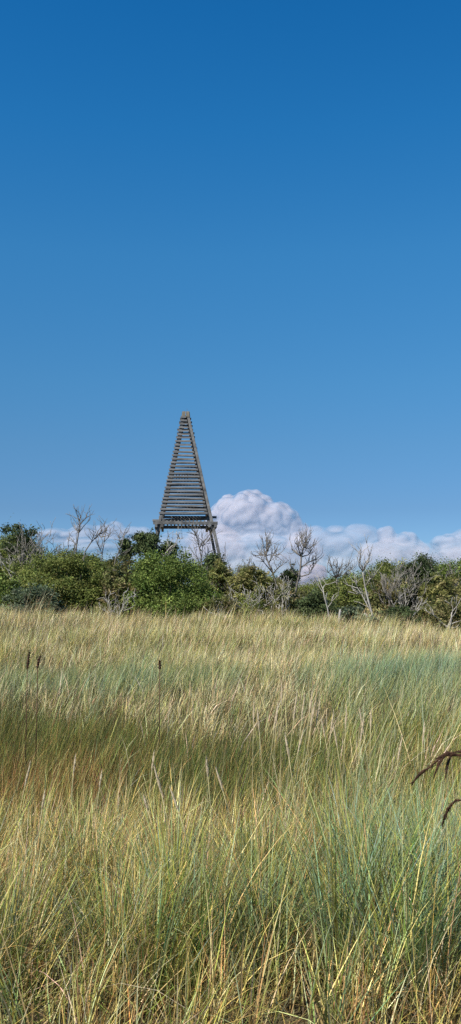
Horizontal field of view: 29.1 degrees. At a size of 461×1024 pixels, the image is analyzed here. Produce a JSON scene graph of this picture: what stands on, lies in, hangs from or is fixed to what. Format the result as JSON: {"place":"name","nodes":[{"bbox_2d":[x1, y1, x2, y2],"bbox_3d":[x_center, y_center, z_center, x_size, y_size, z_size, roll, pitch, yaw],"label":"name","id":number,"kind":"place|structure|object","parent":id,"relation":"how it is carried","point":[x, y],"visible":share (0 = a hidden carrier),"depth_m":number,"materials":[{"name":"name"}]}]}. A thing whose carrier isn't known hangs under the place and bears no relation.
{"place":"outdoors","nodes":[
{"label":"outdoors","id":0,"kind":"place"},
{"bbox_2d":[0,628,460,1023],"bbox_3d":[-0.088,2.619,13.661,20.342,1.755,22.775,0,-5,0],"label":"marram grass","id":1,"kind":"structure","parent":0,"point":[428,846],"depth_m":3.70,"materials":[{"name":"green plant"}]},
{"bbox_2d":[0,591,460,1023],"bbox_3d":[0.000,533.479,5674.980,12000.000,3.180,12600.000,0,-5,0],"label":"ground","id":2,"kind":"structure","parent":0,"point":[296,1012],"depth_m":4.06,"materials":[{"name":"plant"}]},
{"bbox_2d":[0,526,19,571],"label":"shrub","id":3,"kind":"object","parent":2,"relation":"on","point":[2,553],"visible":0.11,"depth_m":50.62,"materials":[{"name":"green plant"}]},
{"bbox_2d":[0,570,24,611],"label":"shrub","id":4,"kind":"object","parent":2,"relation":"on","point":[8,586],"visible":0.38,"depth_m":41.55,"materials":[{"name":"green plant"}]},
{"bbox_2d":[8,761,30,921],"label":"seed stalk","id":5,"kind":"object","parent":2,"relation":"on","point":[27,773],"visible":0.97,"depth_m":4.25,"materials":[{"name":"beige plant"}]},
{"bbox_2d":[0,551,43,591],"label":"shrub","id":6,"kind":"object","parent":2,"relation":"on","point":[10,568],"visible":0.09,"depth_m":46.39,"materials":[{"name":"green plant"}]},
{"bbox_2d":[24,650,30,781],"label":"dock stalk","id":7,"kind":"object","parent":2,"relation":"on","point":[27,660],"visible":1,"depth_m":9.05,"materials":[{"name":"brown plant"}]},
{"bbox_2d":[4,535,52,563],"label":"shrub","id":8,"kind":"object","parent":2,"relation":"on","point":[45,552],"visible":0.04,"depth_m":49.63,"materials":[{"name":"green plant"}]},
{"bbox_2d":[0,517,57,575],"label":"half dead tree","id":9,"kind":"object","parent":2,"relation":"on","point":[22,539],"visible":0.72,"depth_m":47.75,"materials":[{"name":"green plant"}]},
{"bbox_2d":[0,536,63,583],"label":"dead shrub","id":10,"kind":"object","parent":2,"relation":"on","point":[30,561],"visible":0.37,"depth_m":45.94,"materials":[{"name":"grey wood"}]},
{"bbox_2d":[0,576,67,615],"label":"shrub","id":11,"kind":"object","parent":2,"relation":"on","point":[42,594],"visible":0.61,"depth_m":40.56,"materials":[{"name":"green plant"}]},
{"bbox_2d":[35,655,40,769],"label":"dock stalk","id":12,"kind":"object","parent":2,"relation":"on","point":[38,660],"visible":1,"depth_m":9.36,"materials":[{"name":"brown plant"}]},
{"bbox_2d":[31,788,45,923],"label":"seed stalk","id":13,"kind":"object","parent":2,"relation":"on","point":[43,798],"visible":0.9,"depth_m":4.14,"materials":[{"name":"beige plant"}]},
{"bbox_2d":[5,543,102,613],"bbox_3d":[-8.703,3.365,44.625,5.160,3.962,5.397,-4,-7,36],"label":"shrub","id":14,"kind":"object","parent":2,"relation":"on","point":[55,571],"visible":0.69,"depth_m":43.85,"materials":[{"name":"green plant"}]},
{"bbox_2d":[6,535,113,570],"bbox_3d":[-9.262,3.212,47.808,5.644,4.240,3.577,-4,-7,38],"label":"dead shrub","id":15,"kind":"object","parent":2,"relation":"on","point":[55,549],"visible":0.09,"depth_m":48.49,"materials":[{"name":"grey wood"}]},
{"bbox_2d":[67,754,75,888],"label":"seed stalk","id":16,"kind":"object","parent":2,"relation":"on","point":[71,792],"visible":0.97,"depth_m":4.72,"materials":[{"name":"beige plant"}]},
{"bbox_2d":[66,504,92,557],"bbox_3d":[-8.581,2.511,50.308,1.547,6.053,1.538,4,-7,-36],"label":"dead tree","id":17,"kind":"object","parent":2,"relation":"on","point":[77,529],"visible":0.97,"depth_m":50.14,"materials":[{"name":"grey wood"}]},
{"bbox_2d":[62,553,120,616],"bbox_3d":[-6.899,3.846,44.768,4.168,3.543,3.626,0,-5,0],"label":"shrub","id":18,"kind":"object","parent":2,"relation":"on","point":[97,579],"visible":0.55,"depth_m":44.08,"materials":[{"name":"green plant"}]},
{"bbox_2d":[67,547,124,585],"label":"shrub","id":19,"kind":"object","parent":2,"relation":"on","point":[82,553],"visible":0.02,"depth_m":52.16,"materials":[{"name":"green plant"}]},
{"bbox_2d":[90,771,101,888],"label":"seed stalk","id":20,"kind":"object","parent":2,"relation":"on","point":[97,800],"visible":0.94,"depth_m":4.72,"materials":[{"name":"beige plant"}]},
{"bbox_2d":[84,518,116,558],"bbox_3d":[-7.262,2.829,48.707,1.968,5.230,1.189,0,-5,0],"label":"dead tree","id":21,"kind":"object","parent":2,"relation":"on","point":[96,535],"visible":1,"depth_m":48.87,"materials":[{"name":"grey wood"}]},
{"bbox_2d":[94,518,115,561],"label":"dead tree","id":22,"kind":"object","parent":2,"relation":"on","point":[103,544],"visible":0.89,"depth_m":49.88,"materials":[{"name":"grey wood"}]},
{"bbox_2d":[98,590,135,621],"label":"dead shrub","id":23,"kind":"object","parent":2,"relation":"on","point":[104,599],"visible":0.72,"depth_m":41.42,"materials":[{"name":"grey wood"}]},
{"bbox_2d":[92,562,144,619],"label":"shrub","id":24,"kind":"object","parent":2,"relation":"on","point":[115,581],"visible":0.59,"depth_m":42.84,"materials":[{"name":"green plant"}]},
{"bbox_2d":[103,549,138,589],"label":"shrub","id":25,"kind":"object","parent":2,"relation":"on","point":[124,565],"visible":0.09,"depth_m":51.53,"materials":[{"name":"green plant"}]},
{"bbox_2d":[113,525,131,569],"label":"dead tree","id":26,"kind":"object","parent":2,"relation":"on","point":[124,552],"visible":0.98,"depth_m":51.05,"materials":[{"name":"grey wood"}]},
{"bbox_2d":[114,536,138,562],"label":"conifer","id":27,"kind":"object","parent":2,"relation":"on","point":[127,544],"visible":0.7,"depth_m":55.84,"materials":[{"name":"green plant"}]},
{"bbox_2d":[129,527,161,558],"bbox_3d":[-5.808,3.771,59.902,2.546,5.498,2.794,0,-5,0],"label":"pine tree","id":28,"kind":"object","parent":2,"relation":"on","point":[142,540],"visible":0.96,"depth_m":59.50,"materials":[{"name":"green plant"}]},
{"bbox_2d":[145,750,154,863],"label":"seed stalk","id":29,"kind":"object","parent":2,"relation":"on","point":[149,791],"visible":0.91,"depth_m":4.66,"materials":[{"name":"beige plant"}]},
{"bbox_2d":[143,794,159,858],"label":"seed stalk","id":30,"kind":"object","parent":2,"relation":"on","point":[145,799],"visible":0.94,"depth_m":4.31,"materials":[{"name":"beige plant"}]},
{"bbox_2d":[158,660,161,753],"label":"dock stalk","id":31,"kind":"object","parent":2,"relation":"on","point":[159,665],"visible":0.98,"depth_m":9.85,"materials":[{"name":"brown plant"}]},
{"bbox_2d":[154,765,179,907],"bbox_3d":[-0.273,1.529,3.836,0.126,0.864,0.017,1,-5,-9],"label":"seed stalk","id":32,"kind":"object","parent":2,"relation":"on","point":[158,780],"visible":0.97,"depth_m":3.86,"materials":[{"name":"beige plant"}]},
{"bbox_2d":[110,544,230,620],"bbox_3d":[-2.762,3.775,43.732,5.953,4.418,5.931,-4,-7,35],"label":"shrub","id":33,"kind":"object","parent":2,"relation":"on","point":[160,590],"visible":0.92,"depth_m":42.71,"materials":[{"name":"green plant"}]},
{"bbox_2d":[156,537,185,560],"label":"pine tree","id":34,"kind":"object","parent":2,"relation":"on","point":[164,546],"visible":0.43,"depth_m":60.76,"materials":[{"name":"green plant"}]},
{"bbox_2d":[161,526,182,558],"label":"dead tree","id":35,"kind":"object","parent":2,"relation":"on","point":[178,537],"visible":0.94,"depth_m":52.03,"materials":[{"name":"grey wood"}]},
{"bbox_2d":[169,786,199,895],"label":"seed stalk","id":36,"kind":"object","parent":2,"relation":"on","point":[174,800],"visible":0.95,"depth_m":3.87,"materials":[{"name":"beige plant"}]},
{"bbox_2d":[152,411,221,559],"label":"wooden beacon","id":37,"kind":"object","parent":2,"relation":"on","point":[173,480],"visible":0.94,"depth_m":82.11,"materials":[{"name":"grey wood"}]},
{"bbox_2d":[176,556,215,590],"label":"shrub","id":38,"kind":"object","parent":2,"relation":"on","point":[191,577],"visible":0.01,"depth_m":53.48,"materials":[{"name":"green plant"}]},
{"bbox_2d":[185,519,221,583],"bbox_3d":[-1.737,3.146,49.933,2.239,5.598,1.553,4,-6,-33],"label":"dead tree","id":39,"kind":"object","parent":2,"relation":"on","point":[198,538],"visible":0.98,"depth_m":49.92,"materials":[{"name":"grey wood"}]},
{"bbox_2d":[205,756,216,894],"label":"seed stalk","id":40,"kind":"object","parent":2,"relation":"on","point":[207,769],"visible":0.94,"depth_m":4.11,"materials":[{"name":"beige plant"}]},
{"bbox_2d":[186,594,240,624],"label":"shrub","id":41,"kind":"object","parent":2,"relation":"on","point":[228,605],"visible":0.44,"depth_m":41.93,"materials":[{"name":"green plant"}]},
{"bbox_2d":[200,549,226,583],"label":"conifer","id":42,"kind":"object","parent":2,"relation":"on","point":[212,556],"visible":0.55,"depth_m":49.70,"materials":[{"name":"green plant"}]},
{"bbox_2d":[203,592,236,614],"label":"dead shrub","id":43,"kind":"object","parent":2,"relation":"on","point":[220,608],"visible":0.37,"depth_m":41.97,"materials":[{"name":"grey wood"}]},
{"bbox_2d":[204,558,236,609],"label":"shrub","id":44,"kind":"object","parent":2,"relation":"on","point":[223,573],"visible":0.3,"depth_m":45.84,"materials":[{"name":"green plant"}]},
{"bbox_2d":[199,542,251,591],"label":"dead shrub","id":45,"kind":"object","parent":2,"relation":"on","point":[226,566],"visible":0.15,"depth_m":50.04,"materials":[{"name":"grey wood"}]},
{"bbox_2d":[215,767,242,895],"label":"seed stalk","id":46,"kind":"object","parent":2,"relation":"on","point":[219,780],"visible":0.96,"depth_m":4.20,"materials":[{"name":"beige plant"}]},
{"bbox_2d":[0,682,460,866],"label":"sedge","id":47,"kind":"object","parent":2,"relation":"on","point":[14,740],"visible":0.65,"depth_m":9.08,"materials":[{"name":"green plant"}]},
{"bbox_2d":[223,559,270,610],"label":"shrub","id":48,"kind":"object","parent":2,"relation":"on","point":[238,572],"visible":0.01,"depth_m":53.77,"materials":[{"name":"green plant"}]},
{"bbox_2d":[221,562,277,610],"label":"shrub","id":49,"kind":"object","parent":2,"relation":"on","point":[246,576],"visible":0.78,"depth_m":44.85,"materials":[{"name":"green plant"}]},
{"bbox_2d":[227,594,271,618],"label":"shrub","id":50,"kind":"object","parent":2,"relation":"on","point":[257,606],"visible":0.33,"depth_m":42.27,"materials":[{"name":"green plant"}]},
{"bbox_2d":[226,576,279,613],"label":"dead shrub","id":51,"kind":"object","parent":2,"relation":"on","point":[259,597],"visible":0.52,"depth_m":42.36,"materials":[{"name":"grey wood"}]},
{"bbox_2d":[252,701,254,851],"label":"seed stalk","id":52,"kind":"object","parent":2,"relation":"on","point":[253,710],"visible":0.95,"depth_m":4.86,"materials":[{"name":"beige plant"}]},
{"bbox_2d":[257,708,265,851],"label":"seed stalk","id":53,"kind":"object","parent":2,"relation":"on","point":[261,759],"visible":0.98,"depth_m":4.82,"materials":[{"name":"beige plant"}]},
{"bbox_2d":[250,530,286,587],"bbox_3d":[2.215,3.421,48.771,2.184,5.100,2.056,-1,-6,15],"label":"dead tree","id":54,"kind":"object","parent":2,"relation":"on","point":[268,543],"visible":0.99,"depth_m":48.91,"materials":[{"name":"grey wood"}]},
{"bbox_2d":[266,711,276,849],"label":"seed stalk","id":55,"kind":"object","parent":2,"relation":"on","point":[270,759],"visible":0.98,"depth_m":5.41,"materials":[{"name":"beige plant"}]},
{"bbox_2d":[271,700,278,813],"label":"seed stalk","id":56,"kind":"object","parent":2,"relation":"on","point":[274,749],"visible":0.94,"depth_m":5.38,"materials":[{"name":"beige plant"}]},
{"bbox_2d":[280,683,282,804],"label":"seed stalk","id":57,"kind":"object","parent":2,"relation":"on","point":[281,692],"visible":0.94,"depth_m":5.19,"materials":[{"name":"beige plant"}]},
{"bbox_2d":[257,576,308,616],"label":"dead shrub","id":58,"kind":"object","parent":2,"relation":"on","point":[282,601],"visible":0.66,"depth_m":43.83,"materials":[{"name":"grey wood"}]},
{"bbox_2d":[260,575,307,612],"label":"shrub","id":59,"kind":"object","parent":2,"relation":"on","point":[278,581],"visible":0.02,"depth_m":52.19,"materials":[{"name":"green plant"}]},
{"bbox_2d":[264,583,309,617],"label":"shrub","id":60,"kind":"object","parent":2,"relation":"on","point":[292,598],"visible":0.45,"depth_m":44.30,"materials":[{"name":"green plant"}]},
{"bbox_2d":[285,691,297,874],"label":"seed stalk","id":61,"kind":"object","parent":2,"relation":"on","point":[290,747],"visible":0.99,"depth_m":4.87,"materials":[{"name":"beige plant"}]},
{"bbox_2d":[280,730,303,857],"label":"seed stalk","id":62,"kind":"object","parent":2,"relation":"on","point":[293,770],"visible":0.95,"depth_m":5.09,"materials":[{"name":"beige plant"}]},
{"bbox_2d":[278,564,308,587],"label":"juniper","id":63,"kind":"object","parent":2,"relation":"on","point":[290,575],"visible":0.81,"depth_m":49.70,"materials":[{"name":"green plant"}]},
{"bbox_2d":[284,732,305,925],"bbox_3d":[0.314,1.549,4.326,0.079,0.933,0.018,-1,-6,0],"label":"seed stalk","id":64,"kind":"object","parent":2,"relation":"on","point":[286,741],"visible":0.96,"depth_m":4.35,"materials":[{"name":"beige plant"}]},
{"bbox_2d":[295,693,304,890],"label":"seed stalk","id":65,"kind":"object","parent":2,"relation":"on","point":[299,741],"visible":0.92,"depth_m":5.13,"materials":[{"name":"beige plant"}]},
{"bbox_2d":[291,691,312,858],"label":"seed stalk","id":66,"kind":"object","parent":2,"relation":"on","point":[310,702],"visible":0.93,"depth_m":4.91,"materials":[{"name":"beige plant"}]},
{"bbox_2d":[285,524,322,595],"bbox_3d":[4.096,3.289,48.898,2.215,5.427,2.211,0,-5,0],"label":"dead tree","id":67,"kind":"object","parent":2,"relation":"on","point":[305,539],"visible":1,"depth_m":48.91,"materials":[{"name":"grey wood"}]},
{"bbox_2d":[294,702,314,858],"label":"seed stalk","id":68,"kind":"object","parent":2,"relation":"on","point":[306,756],"visible":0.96,"depth_m":4.75,"materials":[{"name":"beige plant"}]},
{"bbox_2d":[298,700,319,842],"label":"seed stalk","id":69,"kind":"object","parent":2,"relation":"on","point":[318,711],"visible":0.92,"depth_m":4.76,"materials":[{"name":"beige plant"}]},
{"bbox_2d":[293,579,330,599],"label":"shrub","id":70,"kind":"object","parent":2,"relation":"on","point":[306,587],"visible":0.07,"depth_m":53.41,"materials":[{"name":"green plant"}]},
{"bbox_2d":[293,587,342,620],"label":"shrub","id":71,"kind":"object","parent":2,"relation":"on","point":[316,605],"visible":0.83,"depth_m":43.36,"materials":[{"name":"green plant"}]},
{"bbox_2d":[314,571,338,617],"bbox_3d":[4.506,4.053,41.553,1.225,2.617,1.514,-1,-5,8],"label":"dead tree","id":72,"kind":"object","parent":2,"relation":"on","point":[325,599],"visible":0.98,"depth_m":41.41,"materials":[{"name":"grey wood"}]},
{"bbox_2d":[321,715,335,818],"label":"seed stalk","id":73,"kind":"object","parent":2,"relation":"on","point":[323,728],"visible":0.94,"depth_m":5.42,"materials":[{"name":"beige plant"}]},
{"bbox_2d":[325,709,333,807],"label":"seed stalk","id":74,"kind":"object","parent":2,"relation":"on","point":[329,746],"visible":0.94,"depth_m":5.40,"materials":[{"name":"beige plant"}]},
{"bbox_2d":[322,549,356,588],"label":"dead shrub","id":75,"kind":"object","parent":2,"relation":"on","point":[336,575],"visible":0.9,"depth_m":51.48,"materials":[{"name":"grey plant"}]},
{"bbox_2d":[333,722,347,854],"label":"seed stalk","id":76,"kind":"object","parent":2,"relation":"on","point":[339,760],"visible":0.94,"depth_m":4.84,"materials":[{"name":"beige plant"}]},
{"bbox_2d":[309,571,373,599],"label":"shrub","id":77,"kind":"object","parent":2,"relation":"on","point":[327,580],"visible":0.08,"depth_m":54.25,"materials":[{"name":"green plant"}]},
{"bbox_2d":[339,705,347,866],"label":"seed stalk","id":78,"kind":"object","parent":2,"relation":"on","point":[343,760],"visible":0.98,"depth_m":4.64,"materials":[{"name":"beige plant"}]},
{"bbox_2d":[325,570,378,613],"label":"shrub","id":79,"kind":"object","parent":2,"relation":"on","point":[350,598],"visible":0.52,"depth_m":46.33,"materials":[{"name":"green plant"}]},
{"bbox_2d":[335,603,377,623],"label":"shrub","id":80,"kind":"object","parent":2,"relation":"on","point":[352,610],"visible":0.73,"depth_m":41.25,"materials":[{"name":"green plant"}]},
{"bbox_2d":[353,715,363,863],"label":"seed stalk","id":81,"kind":"object","parent":2,"relation":"on","point":[357,765],"visible":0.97,"depth_m":4.63,"materials":[{"name":"beige plant"}]},
{"bbox_2d":[343,566,373,587],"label":"shrub","id":82,"kind":"object","parent":2,"relation":"on","point":[357,574],"depth_m":56.97,"materials":[{"name":"green plant"}]},
{"bbox_2d":[345,534,382,623],"bbox_3d":[6.041,3.222,41.384,1.435,4.397,2.253,2,-6,-22],"label":"dead tree","id":83,"kind":"object","parent":2,"relation":"on","point":[363,569],"visible":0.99,"depth_m":41.28,"materials":[{"name":"grey wood"}]},
{"bbox_2d":[359,707,373,841],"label":"seed stalk","id":84,"kind":"object","parent":2,"relation":"on","point":[366,755],"visible":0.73,"depth_m":4.92,"materials":[{"name":"beige plant"}]},
{"bbox_2d":[369,710,371,806],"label":"seed stalk","id":85,"kind":"object","parent":2,"relation":"on","point":[370,746],"visible":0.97,"depth_m":4.83,"materials":[{"name":"beige plant"}]},
{"bbox_2d":[356,553,400,598],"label":"shrub","id":86,"kind":"object","parent":2,"relation":"on","point":[385,569],"visible":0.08,"depth_m":54.80,"materials":[{"name":"green plant"}]},
{"bbox_2d":[359,570,423,616],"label":"shrub","id":87,"kind":"object","parent":2,"relation":"on","point":[377,604],"visible":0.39,"depth_m":45.30,"materials":[{"name":"green plant"}]},
{"bbox_2d":[387,735,402,882],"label":"seed stalk","id":88,"kind":"object","parent":2,"relation":"on","point":[396,768],"visible":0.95,"depth_m":4.52,"materials":[{"name":"beige plant"}]},
{"bbox_2d":[371,557,423,583],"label":"shrub","id":89,"kind":"object","parent":2,"relation":"on","point":[392,564],"visible":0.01,"depth_m":56.35,"materials":[{"name":"green plant"}]},
{"bbox_2d":[378,601,423,625],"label":"shrub","id":90,"kind":"object","parent":2,"relation":"on","point":[402,611],"visible":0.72,"depth_m":41.82,"materials":[{"name":"green plant"}]},
{"bbox_2d":[365,558,438,609],"bbox_3d":[8.724,3.927,44.509,3.922,3.515,2.939,0,-5,0],"label":"dead shrub","id":91,"kind":"object","parent":2,"relation":"on","point":[384,587],"visible":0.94,"depth_m":44.90,"materials":[{"name":"grey wood"}]},
{"bbox_2d":[398,589,427,624],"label":"dead shrub","id":92,"kind":"object","parent":2,"relation":"on","point":[414,605],"visible":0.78,"depth_m":42.04,"materials":[{"name":"grey wood"}]},
{"bbox_2d":[387,552,444,619],"bbox_3d":[11.574,4.681,54.771,5.678,4.672,4.566,0,-5,0],"label":"shrub","id":93,"kind":"object","parent":2,"relation":"on","point":[425,557],"visible":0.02,"depth_m":55.12,"materials":[{"name":"green plant"}]},
{"bbox_2d":[396,555,441,616],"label":"shrub","id":94,"kind":"object","parent":2,"relation":"on","point":[421,571],"visible":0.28,"depth_m":46.58,"materials":[{"name":"green plant"}]},
{"bbox_2d":[417,722,424,817],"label":"seed stalk","id":95,"kind":"object","parent":2,"relation":"on","point":[421,757],"visible":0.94,"depth_m":4.82,"materials":[{"name":"beige plant"}]},
{"bbox_2d":[409,750,460,784],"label":"reed plume","id":96,"kind":"object","parent":2,"relation":"on","point":[439,760],"visible":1,"depth_m":2.54,"materials":[{"name":"brown plant"}]},
{"bbox_2d":[415,570,460,620],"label":"shrub","id":97,"kind":"object","parent":2,"relation":"on","point":[444,586],"visible":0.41,"depth_m":44.97,"materials":[{"name":"green plant"}]},
{"bbox_2d":[420,594,460,631],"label":"shrub","id":98,"kind":"object","parent":2,"relation":"on","point":[442,612],"visible":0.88,"depth_m":42.21,"materials":[{"name":"green plant"}]},
{"bbox_2d":[425,597,460,629],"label":"dead shrub","id":99,"kind":"object","parent":2,"relation":"on","point":[450,621],"visible":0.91,"depth_m":41.61,"materials":[{"name":"grey wood"}]},
{"bbox_2d":[432,559,460,625],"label":"dead tree","id":100,"kind":"object","parent":2,"relation":"on","point":[448,575],"visible":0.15,"depth_m":49.35,"materials":[{"name":"plant"}]},
{"bbox_2d":[434,556,460,596],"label":"shrub","id":101,"kind":"object","parent":2,"relation":"on","point":[447,568],"visible":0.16,"depth_m":53.43,"materials":[{"name":"green plant"}]},
{"bbox_2d":[440,798,460,826],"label":"reed plume","id":102,"kind":"object","parent":2,"relation":"on","point":[444,816],"visible":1,"depth_m":2.49,"materials":[{"name":"brown plant"}]},
{"bbox_2d":[0,0,460,579],"label":"sky","id":103,"kind":"structure","parent":0,"point":[243,217],"materials":[{"name":"blue"}]},
{"bbox_2d":[212,493,280,521],"bbox_3d":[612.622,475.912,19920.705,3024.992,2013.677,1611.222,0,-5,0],"label":"cloud","id":104,"kind":"structure","parent":0,"point":[256,509],"depth_m":19708.77,"materials":[{"name":"white"}]},
{"bbox_2d":[278,564,327,587],"bbox_3d":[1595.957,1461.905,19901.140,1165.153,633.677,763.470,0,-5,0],"label":"cloud","id":105,"kind":"structure","parent":0,"point":[318,569],"depth_m":19677.09,"materials":[{"name":"white"}]}
]}

